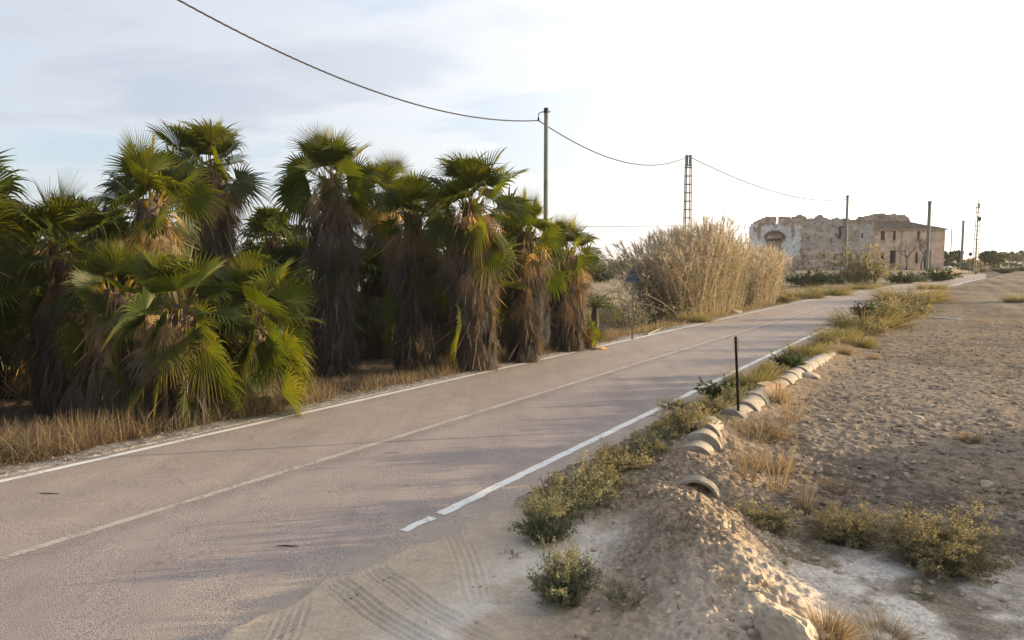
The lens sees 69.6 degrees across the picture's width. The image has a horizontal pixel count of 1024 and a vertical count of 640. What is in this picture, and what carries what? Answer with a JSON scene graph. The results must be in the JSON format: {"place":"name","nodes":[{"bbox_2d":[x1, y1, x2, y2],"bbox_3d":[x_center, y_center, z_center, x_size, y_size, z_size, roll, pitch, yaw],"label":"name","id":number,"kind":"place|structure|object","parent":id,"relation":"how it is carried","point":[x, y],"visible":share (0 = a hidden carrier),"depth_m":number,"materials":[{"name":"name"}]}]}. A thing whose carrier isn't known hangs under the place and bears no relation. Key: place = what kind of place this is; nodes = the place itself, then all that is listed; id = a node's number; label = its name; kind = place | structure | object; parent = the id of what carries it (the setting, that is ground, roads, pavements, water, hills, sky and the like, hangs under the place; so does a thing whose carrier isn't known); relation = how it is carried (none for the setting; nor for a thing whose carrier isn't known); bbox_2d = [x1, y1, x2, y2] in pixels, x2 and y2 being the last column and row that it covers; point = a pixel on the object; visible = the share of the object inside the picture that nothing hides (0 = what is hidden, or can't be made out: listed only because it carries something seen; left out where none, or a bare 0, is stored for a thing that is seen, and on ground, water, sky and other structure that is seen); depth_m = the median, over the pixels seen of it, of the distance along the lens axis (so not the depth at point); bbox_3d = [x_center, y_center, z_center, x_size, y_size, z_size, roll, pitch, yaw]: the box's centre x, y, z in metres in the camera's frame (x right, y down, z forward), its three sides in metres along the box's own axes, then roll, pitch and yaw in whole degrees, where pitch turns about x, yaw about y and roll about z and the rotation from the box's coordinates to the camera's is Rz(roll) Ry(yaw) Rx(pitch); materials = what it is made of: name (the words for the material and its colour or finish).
{"place":"outdoors","nodes":[
{"label":"outdoors","id":0,"kind":"place"},
{"bbox_2d":[0,273,985,639],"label":"road","id":1,"kind":"structure","parent":0,"point":[216,567],"depth_m":8.51,"materials":[{"name":"asphalt"}]},
{"bbox_2d":[0,273,972,481],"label":"road edge line","id":2,"kind":"object","parent":1,"relation":"on","point":[69,465],"visible":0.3,"depth_m":11.98,"materials":[{"name":"paint"}]},
{"bbox_2d":[0,275,977,560],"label":"road centre line","id":3,"kind":"object","parent":1,"relation":"on","point":[42,545],"visible":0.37,"depth_m":9.03,"materials":[{"name":"paint"}]},
{"bbox_2d":[435,278,984,514],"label":"road edge line","id":4,"kind":"object","parent":1,"relation":"on","point":[461,503],"visible":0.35,"depth_m":10.05,"materials":[{"name":"paint"}]},
{"bbox_2d":[0,259,1023,639],"bbox_3d":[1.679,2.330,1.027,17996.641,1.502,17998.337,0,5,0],"label":"ground","id":5,"kind":"structure","parent":0,"point":[432,583],"depth_m":6.87,"materials":[{"name":"soil"}]},
{"bbox_2d":[0,245,51,401],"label":"fan palm","id":6,"kind":"object","parent":5,"relation":"on","point":[15,384],"visible":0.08,"depth_m":14.90,"materials":[{"name":"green plant"}]},
{"bbox_2d":[0,147,54,420],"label":"fan palm","id":7,"kind":"object","parent":5,"relation":"on","point":[8,187],"visible":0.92,"depth_m":12.96,"materials":[{"name":"green plant"}]},
{"bbox_2d":[0,166,142,417],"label":"fan palm","id":8,"kind":"object","parent":5,"relation":"on","point":[73,217],"visible":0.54,"depth_m":13.38,"materials":[{"name":"green plant"}]},
{"bbox_2d":[39,235,176,425],"bbox_3d":[-6.997,0.769,13.298,2.352,4.664,2.421,0,5,0],"label":"fan palm","id":9,"kind":"object","parent":5,"relation":"on","point":[87,340],"visible":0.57,"depth_m":12.77,"materials":[{"name":"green plant"}]},
{"bbox_2d":[100,319,171,418],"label":"fan palm","id":10,"kind":"object","parent":5,"relation":"on","point":[126,379],"visible":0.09,"depth_m":12.81,"materials":[{"name":"green plant"}]},
{"bbox_2d":[0,395,278,485],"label":"dry grass","id":11,"kind":"structure","parent":5,"relation":"on","point":[90,432],"depth_m":10.59,"materials":[{"name":"plant"}]},
{"bbox_2d":[86,125,227,312],"bbox_3d":[-6.985,-0.986,14.616,2.652,5.658,2.388,0,5,0],"label":"fan palm","id":12,"kind":"object","parent":5,"relation":"on","point":[144,172],"visible":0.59,"depth_m":14.20,"materials":[{"name":"green plant"}]},
{"bbox_2d":[98,236,259,432],"bbox_3d":[-5.370,0.879,12.130,2.417,4.520,2.514,-2,5,-21],"label":"fan palm","id":13,"kind":"object","parent":5,"relation":"on","point":[173,374],"visible":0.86,"depth_m":11.60,"materials":[{"name":"green plant"}]},
{"bbox_2d":[145,117,278,330],"bbox_3d":[-7.355,-1.628,17.498,3.003,6.508,3.181,2,5,27],"label":"fan palm","id":14,"kind":"object","parent":5,"relation":"on","point":[217,141],"visible":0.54,"depth_m":17.15,"materials":[{"name":"green plant"}]},
{"bbox_2d":[163,248,324,417],"bbox_3d":[-4.591,0.964,12.894,2.782,4.442,2.339,0,5,0],"label":"fan palm","id":15,"kind":"object","parent":5,"relation":"on","point":[284,345],"visible":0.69,"depth_m":12.59,"materials":[{"name":"green plant"}]},
{"bbox_2d":[233,248,291,354],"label":"fan palm","id":16,"kind":"object","parent":5,"relation":"on","point":[265,259],"visible":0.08,"depth_m":20.67,"materials":[{"name":"green plant"}]},
{"bbox_2d":[235,203,307,298],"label":"fan palm","id":17,"kind":"object","parent":5,"relation":"on","point":[265,223],"visible":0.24,"depth_m":23.93,"materials":[{"name":"green plant"}]},
{"bbox_2d":[277,236,323,351],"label":"fan palm","id":18,"kind":"object","parent":5,"relation":"on","point":[294,270],"visible":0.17,"depth_m":23.46,"materials":[{"name":"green plant"}]},
{"bbox_2d":[267,120,386,377],"bbox_3d":[-4.541,-1.302,18.556,2.905,7.327,2.848,0,5,0],"label":"fan palm","id":19,"kind":"object","parent":5,"relation":"on","point":[331,250],"visible":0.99,"depth_m":18.11,"materials":[{"name":"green plant"}]},
{"bbox_2d":[350,244,397,360],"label":"fan palm","id":20,"kind":"object","parent":5,"relation":"on","point":[370,348],"visible":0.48,"depth_m":21.47,"materials":[{"name":"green plant"}]},
{"bbox_2d":[341,148,424,354],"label":"fan palm","id":21,"kind":"object","parent":5,"relation":"on","point":[393,167],"visible":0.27,"depth_m":21.98,"materials":[{"name":"green plant"}]},
{"bbox_2d":[368,163,457,373],"bbox_3d":[-2.457,-0.711,18.991,2.536,6.726,2.666,0,5,0],"label":"fan palm","id":22,"kind":"object","parent":5,"relation":"on","point":[404,312],"visible":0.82,"depth_m":18.59,"materials":[{"name":"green plant"}]},
{"bbox_2d":[225,329,626,422],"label":"dry grass","id":23,"kind":"structure","parent":5,"relation":"on","point":[398,374],"depth_m":16.38,"materials":[{"name":"plant"}]},
{"bbox_2d":[423,241,449,355],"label":"fan palm","id":24,"kind":"object","parent":5,"relation":"on","point":[442,322],"visible":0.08,"depth_m":22.51,"materials":[{"name":"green plant"}]},
{"bbox_2d":[415,147,537,372],"bbox_3d":[-0.880,-0.913,18.174,3.213,6.646,3.349,0,5,0],"label":"fan palm","id":25,"kind":"object","parent":5,"relation":"on","point":[474,257],"visible":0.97,"depth_m":17.61,"materials":[{"name":"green plant"}]},
{"bbox_2d":[185,298,808,430],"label":"green weeds","id":26,"kind":"object","parent":5,"relation":"on","point":[541,352],"visible":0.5,"depth_m":26.17,"materials":[{"name":"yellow plant"}]},
{"bbox_2d":[487,237,515,354],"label":"fan palm","id":27,"kind":"object","parent":5,"relation":"on","point":[499,336],"visible":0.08,"depth_m":21.97,"materials":[{"name":"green plant"}]},
{"bbox_2d":[495,185,570,362],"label":"fan palm","id":28,"kind":"object","parent":5,"relation":"on","point":[523,316],"visible":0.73,"depth_m":19.42,"materials":[{"name":"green plant"}]},
{"bbox_2d":[538,108,550,340],"bbox_3d":[1.165,-3.208,26.794,0.472,8.851,0.210,-2,5,-27],"label":"utility pole","id":29,"kind":"object","parent":5,"relation":"on","point":[546,111],"visible":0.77,"depth_m":26.58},
{"bbox_2d":[177,0,537,121],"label":"overhead cable","id":30,"kind":"object","parent":29,"relation":"attached to","point":[201,12],"visible":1,"depth_m":18.13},
{"bbox_2d":[504,484,584,543],"bbox_3d":[0.344,1.807,6.908,0.680,0.600,0.706,2,5,21],"label":"saltbush","id":31,"kind":"object","parent":5,"relation":"on","point":[549,525],"visible":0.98,"depth_m":6.83,"materials":[{"name":"green plant"}]},
{"bbox_2d":[525,535,605,610],"bbox_3d":[0.417,1.904,5.650,0.648,0.592,0.886,0,5,0],"label":"saltbush","id":32,"kind":"object","parent":5,"relation":"on","point":[558,585],"visible":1,"depth_m":5.57,"materials":[{"name":"green plant"}]},
{"bbox_2d":[535,209,608,352],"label":"fan palm","id":33,"kind":"object","parent":5,"relation":"on","point":[566,332],"visible":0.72,"depth_m":21.88,"materials":[{"name":"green plant"}]},
{"bbox_2d":[527,470,616,523],"bbox_3d":[0.622,1.800,7.498,0.876,0.519,0.820,1,5,14],"label":"saltbush","id":34,"kind":"object","parent":5,"relation":"on","point":[578,505],"visible":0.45,"depth_m":7.43,"materials":[{"name":"green plant"}]},
{"bbox_2d":[546,448,626,508],"bbox_3d":[0.768,1.675,7.854,0.886,0.701,0.956,1,5,15],"label":"saltbush","id":35,"kind":"object","parent":5,"relation":"on","point":[595,494],"visible":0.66,"depth_m":7.88,"materials":[{"name":"green plant"}]},
{"bbox_2d":[578,309,606,349],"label":"fan palm","id":36,"kind":"object","parent":5,"relation":"on","point":[597,335],"visible":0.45,"depth_m":22.84,"materials":[{"name":"green plant"}]},
{"bbox_2d":[552,457,650,492],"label":"saltbush","id":37,"kind":"object","parent":5,"relation":"on","point":[610,476],"visible":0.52,"depth_m":8.39,"materials":[{"name":"green plant"}]},
{"bbox_2d":[585,264,618,281],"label":"bush","id":38,"kind":"object","parent":5,"relation":"on","point":[599,278],"visible":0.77,"depth_m":93.75,"materials":[{"name":"green plant"}]},
{"bbox_2d":[581,290,633,334],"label":"date palm","id":39,"kind":"object","parent":5,"relation":"on","point":[595,306],"visible":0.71,"depth_m":27.46,"materials":[{"name":"green plant"}]},
{"bbox_2d":[585,566,651,611],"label":"saltbush","id":40,"kind":"object","parent":5,"relation":"on","point":[614,596],"visible":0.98,"depth_m":5.52,"materials":[{"name":"green plant"}]},
{"bbox_2d":[587,435,653,474],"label":"saltbush","id":41,"kind":"object","parent":5,"relation":"on","point":[621,458],"visible":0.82,"depth_m":9.15,"materials":[{"name":"green plant"}]},
{"bbox_2d":[625,267,640,338],"bbox_3d":[4.220,-0.535,25.722,0.546,2.599,0.095,0,5,0],"label":"road sign","id":42,"kind":"object","parent":5,"relation":"on","point":[633,277],"visible":0.98,"depth_m":25.64,"materials":[{"name":"metal"}]},
{"bbox_2d":[591,257,685,330],"bbox_3d":[5.057,-1.005,30.805,4.033,3.282,3.166,0,5,0],"label":"bare bush","id":43,"kind":"object","parent":5,"relation":"on","point":[625,313],"visible":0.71,"depth_m":30.52,"materials":[{"name":"brown plant"}]},
{"bbox_2d":[624,428,673,450],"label":"saltbush","id":44,"kind":"object","parent":5,"relation":"on","point":[642,444],"visible":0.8,"depth_m":9.94,"materials":[{"name":"green plant"}]},
{"bbox_2d":[643,425,679,439],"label":"saltbush","id":45,"kind":"object","parent":5,"relation":"on","point":[670,434],"visible":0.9,"depth_m":10.27,"materials":[{"name":"green plant"}]},
{"bbox_2d":[578,209,767,322],"bbox_3d":[9.417,-2.975,39.221,6.690,5.826,14.785,4,6,38],"label":"reed thicket","id":46,"kind":"object","parent":5,"relation":"on","point":[690,270],"visible":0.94,"depth_m":36.58,"materials":[{"name":"plant"}]},
{"bbox_2d":[657,396,693,409],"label":"saltbush","id":47,"kind":"object","parent":5,"relation":"on","point":[673,403],"visible":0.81,"depth_m":13.27,"materials":[{"name":"green plant"}]},
{"bbox_2d":[683,149,691,233],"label":"lattice mast","id":48,"kind":"object","parent":5,"relation":"on","point":[690,186],"visible":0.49,"depth_m":46.41,"materials":[{"name":"metal"}]},
{"bbox_2d":[662,307,717,322],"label":"grass tuft","id":49,"kind":"object","parent":5,"relation":"on","point":[703,317],"visible":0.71,"depth_m":33.87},
{"bbox_2d":[651,397,742,431],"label":"saltbush","id":50,"kind":"object","parent":5,"relation":"on","point":[683,419],"visible":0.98,"depth_m":10.56,"materials":[{"name":"green plant"}]},
{"bbox_2d":[680,439,714,455],"bbox_3d":[2.446,1.740,9.766,0.551,0.289,0.504,-1,6,22],"label":"pipe section","id":51,"kind":"object","parent":5,"relation":"on","point":[702,446],"visible":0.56,"depth_m":9.56,"materials":[{"name":"concrete"}]},
{"bbox_2d":[678,474,720,498],"bbox_3d":[2.092,2.003,8.310,0.570,0.570,0.420,2,5,20],"label":"pipe mouth","id":52,"kind":"object","parent":5,"relation":"on","point":[711,486],"visible":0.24,"depth_m":8.10},
{"bbox_2d":[684,427,721,451],"bbox_3d":[2.630,1.646,10.217,0.551,0.289,0.503,-3,5,19],"label":"pipe section","id":53,"kind":"object","parent":5,"relation":"on","point":[709,436],"visible":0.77,"depth_m":9.98,"materials":[{"name":"concrete"}]},
{"bbox_2d":[603,295,806,337],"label":"dry grass","id":54,"kind":"structure","parent":5,"relation":"on","point":[636,330],"depth_m":31.60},
{"bbox_2d":[537,463,884,639],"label":"dirt mound","id":55,"kind":"object","parent":5,"relation":"on","point":[677,593],"visible":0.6,"depth_m":5.86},
{"bbox_2d":[686,386,740,412],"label":"weed bush","id":56,"kind":"object","parent":5,"relation":"on","point":[718,404],"visible":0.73,"depth_m":12.38,"materials":[{"name":"green plant"}]},
{"bbox_2d":[692,373,746,397],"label":"weed bush","id":57,"kind":"object","parent":5,"relation":"on","point":[713,392],"visible":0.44,"depth_m":14.16,"materials":[{"name":"green plant"}]},
{"bbox_2d":[425,317,1022,638],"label":"field stones","id":58,"kind":"object","parent":5,"relation":"on","point":[580,634],"visible":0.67,"depth_m":7.79,"materials":[{"name":"stone"}]},
{"bbox_2d":[714,373,751,402],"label":"weed bush","id":59,"kind":"object","parent":5,"relation":"on","point":[731,394],"visible":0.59,"depth_m":13.04,"materials":[{"name":"green plant"}]},
{"bbox_2d":[718,404,753,418],"bbox_3d":[3.760,1.579,12.386,0.591,0.310,0.816,-2,3,33],"label":"pipe section","id":60,"kind":"object","parent":5,"relation":"on","point":[745,409],"visible":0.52,"depth_m":12.08,"materials":[{"name":"concrete"}]},
{"bbox_2d":[733,336,739,411],"bbox_3d":[3.670,1.056,12.004,0.159,1.579,0.056,0,5,0],"label":"marker post","id":61,"kind":"object","parent":5,"relation":"on","point":[736,370],"visible":0.95,"depth_m":11.98,"materials":[{"name":"metal"}]},
{"bbox_2d":[715,416,770,481],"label":"dry grass stalks","id":62,"kind":"object","parent":5,"relation":"on","point":[746,472],"visible":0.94,"depth_m":8.54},
{"bbox_2d":[594,305,897,469],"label":"verge weeds","id":63,"kind":"object","parent":5,"relation":"on","point":[644,451],"visible":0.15,"depth_m":10.09,"materials":[{"name":"green plant"}]},
{"bbox_2d":[703,358,796,390],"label":"grass tuft","id":64,"kind":"object","parent":5,"relation":"on","point":[753,378],"visible":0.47,"depth_m":15.23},
{"bbox_2d":[735,394,765,411],"bbox_3d":[4.188,1.503,13.050,0.591,0.310,0.815,3,8,30],"label":"pipe section","id":65,"kind":"object","parent":5,"relation":"on","point":[754,402],"visible":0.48,"depth_m":12.90,"materials":[{"name":"concrete"}]},
{"bbox_2d":[716,411,813,448],"bbox_3d":[3.853,1.671,11.207,1.728,0.514,1.871,-4,6,-38],"label":"dry grass mat","id":66,"kind":"object","parent":5,"relation":"on","point":[779,430],"visible":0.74,"depth_m":11.19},
{"bbox_2d":[739,241,793,306],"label":"reed thicket","id":67,"kind":"object","parent":5,"relation":"on","point":[766,277],"visible":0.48,"depth_m":46.91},
{"bbox_2d":[519,331,1023,639],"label":"dry weeds","id":68,"kind":"object","parent":5,"relation":"on","point":[791,502],"visible":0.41,"depth_m":7.36,"materials":[{"name":"beige plant"}]},
{"bbox_2d":[730,443,816,481],"bbox_3d":[3.304,1.816,9.363,1.430,0.414,1.428,3,6,33],"label":"dry grass mat","id":69,"kind":"object","parent":5,"relation":"on","point":[774,465],"visible":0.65,"depth_m":9.31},
{"bbox_2d":[749,382,802,406],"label":"grass tuft","id":70,"kind":"object","parent":5,"relation":"on","point":[776,400],"visible":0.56,"depth_m":13.52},
{"bbox_2d":[753,434,801,494],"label":"dry grass stalks","id":71,"kind":"object","parent":5,"relation":"on","point":[777,485],"visible":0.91,"depth_m":8.32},
{"bbox_2d":[729,497,829,544],"bbox_3d":[2.439,1.871,6.896,0.848,0.316,1.232,-2,5,-27],"label":"saltbush","id":72,"kind":"object","parent":5,"relation":"on","point":[768,520],"visible":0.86,"depth_m":6.99,"materials":[{"name":"green plant"}]},
{"bbox_2d":[615,290,946,455],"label":"dry weeds","id":73,"kind":"object","parent":5,"relation":"on","point":[631,448],"visible":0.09,"depth_m":11.89,"materials":[{"name":"yellow plant"}]},
{"bbox_2d":[753,602,817,639],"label":"rock","id":74,"kind":"object","parent":5,"relation":"on","point":[774,621],"visible":1,"depth_m":4.60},
{"bbox_2d":[767,348,808,367],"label":"weed bush","id":75,"kind":"object","parent":5,"relation":"on","point":[793,361],"visible":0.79,"depth_m":17.45,"materials":[{"name":"green plant"}]},
{"bbox_2d":[757,374,824,422],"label":"dry grass stalks","id":76,"kind":"object","parent":5,"relation":"on","point":[788,415],"visible":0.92,"depth_m":12.21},
{"bbox_2d":[767,336,842,360],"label":"grass tuft","id":77,"kind":"object","parent":5,"relation":"on","point":[820,348],"visible":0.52,"depth_m":20.35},
{"bbox_2d":[784,461,826,514],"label":"dry grass stalks","id":78,"kind":"object","parent":5,"relation":"on","point":[802,505],"visible":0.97,"depth_m":7.75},
{"bbox_2d":[782,266,836,286],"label":"dark bush","id":79,"kind":"object","parent":5,"relation":"on","point":[814,279],"visible":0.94,"depth_m":79.94,"materials":[{"name":"green plant"}]},
{"bbox_2d":[780,286,839,298],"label":"grass tussock","id":80,"kind":"object","parent":5,"relation":"on","point":[800,294],"depth_m":56.84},
{"bbox_2d":[749,214,874,269],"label":"ruined building","id":81,"kind":"structure","parent":5,"relation":"on","point":[804,239],"depth_m":117.40,"materials":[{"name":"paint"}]},
{"bbox_2d":[798,258,833,270],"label":"wall","id":82,"kind":"structure","parent":5,"relation":"on","point":[822,264],"depth_m":113.69,"materials":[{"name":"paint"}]},
{"bbox_2d":[806,322,844,344],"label":"weed bush","id":83,"kind":"object","parent":5,"relation":"on","point":[829,338],"visible":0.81,"depth_m":23.14,"materials":[{"name":"green plant"}]},
{"bbox_2d":[795,282,858,295],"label":"grass tussock","id":84,"kind":"object","parent":5,"relation":"on","point":[836,292],"depth_m":61.33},
{"bbox_2d":[782,592,885,639],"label":"grass tuft","id":85,"kind":"object","parent":5,"relation":"on","point":[836,628],"visible":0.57,"depth_m":4.95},
{"bbox_2d":[812,476,862,496],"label":"grass tuft","id":86,"kind":"object","parent":5,"relation":"on","point":[832,488],"visible":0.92,"depth_m":8.53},
{"bbox_2d":[806,323,875,342],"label":"grass tuft","id":87,"kind":"object","parent":5,"relation":"on","point":[835,335],"visible":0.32,"depth_m":25.23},
{"bbox_2d":[798,494,898,550],"bbox_3d":[3.083,1.888,6.860,0.907,0.440,1.014,4,6,39],"label":"saltbush","id":88,"kind":"object","parent":5,"relation":"on","point":[848,529],"visible":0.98,"depth_m":6.80,"materials":[{"name":"green plant"}]},
{"bbox_2d":[811,233,902,286],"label":"tamarisk","id":89,"kind":"object","parent":5,"relation":"on","point":[866,270],"visible":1,"depth_m":78.08,"materials":[{"name":"green plant"}]},
{"bbox_2d":[838,331,881,348],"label":"grass tuft","id":90,"kind":"object","parent":5,"relation":"on","point":[867,343],"visible":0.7,"depth_m":23.44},
{"bbox_2d":[706,324,1023,537],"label":"soil clods","id":91,"kind":"object","parent":5,"relation":"on","point":[989,502],"visible":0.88,"depth_m":10.95,"materials":[{"name":"soil"}]},
{"bbox_2d":[849,299,884,316],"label":"verge bush","id":92,"kind":"object","parent":5,"relation":"on","point":[865,306],"visible":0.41,"depth_m":36.56,"materials":[{"name":"green plant"}]},
{"bbox_2d":[810,303,931,330],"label":"grass tussock","id":93,"kind":"object","parent":5,"relation":"on","point":[839,322],"depth_m":31.04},
{"bbox_2d":[848,312,898,335],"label":"grass tussock","id":94,"kind":"object","parent":5,"relation":"on","point":[874,329],"depth_m":27.47,"materials":[{"name":"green plant"}]},
{"bbox_2d":[856,213,909,221],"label":"ruined tower stub","id":95,"kind":"object","parent":5,"relation":"on","point":[884,217],"visible":0.1,"depth_m":126.49,"materials":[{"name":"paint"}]},
{"bbox_2d":[841,601,937,639],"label":"grass tuft","id":96,"kind":"object","parent":5,"relation":"on","point":[883,621],"visible":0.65,"depth_m":5.13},
{"bbox_2d":[866,290,945,324],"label":"grass tussock","id":97,"kind":"object","parent":5,"relation":"on","point":[891,306],"depth_m":32.48,"materials":[{"name":"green plant"}]},
{"bbox_2d":[883,269,930,283],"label":"dark bush","id":98,"kind":"object","parent":5,"relation":"on","point":[908,278],"visible":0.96,"depth_m":85.65,"materials":[{"name":"green plant"}]},
{"bbox_2d":[870,221,947,270],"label":"farmhouse","id":99,"kind":"object","parent":5,"relation":"on","point":[889,235],"visible":0.62,"depth_m":117.49,"materials":[{"name":"paint"}]},
{"bbox_2d":[848,282,976,303],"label":"grass tussock","id":100,"kind":"object","parent":5,"relation":"on","point":[900,296],"depth_m":51.64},
{"bbox_2d":[893,289,932,317],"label":"verge bush","id":101,"kind":"object","parent":5,"relation":"on","point":[926,310],"visible":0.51,"depth_m":36.98,"materials":[{"name":"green plant"}]},
{"bbox_2d":[925,201,931,270],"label":"utility pole","id":102,"kind":"object","parent":5,"relation":"on","point":[928,236],"visible":0.85,"depth_m":110.17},
{"bbox_2d":[851,492,1022,587],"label":"saltbush","id":103,"kind":"object","parent":5,"relation":"on","point":[926,548],"visible":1,"depth_m":6.25,"materials":[{"name":"green plant"}]},
{"bbox_2d":[918,267,962,281],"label":"dark bush","id":104,"kind":"object","parent":5,"relation":"on","point":[942,275],"visible":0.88,"depth_m":91.22,"materials":[{"name":"green plant"}]},
{"bbox_2d":[972,200,980,273],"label":"lattice mast","id":105,"kind":"object","parent":5,"relation":"on","point":[976,228],"visible":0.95,"depth_m":131.15,"materials":[{"name":"metal"}]},
{"bbox_2d":[977,250,1008,268],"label":"round tree","id":106,"kind":"object","parent":5,"relation":"on","point":[994,257],"visible":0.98,"depth_m":163.14,"materials":[{"name":"green plant"}]},
{"bbox_2d":[0,0,1023,258],"label":"sky","id":107,"kind":"structure","parent":0,"point":[893,105],"materials":[{"name":"white"}]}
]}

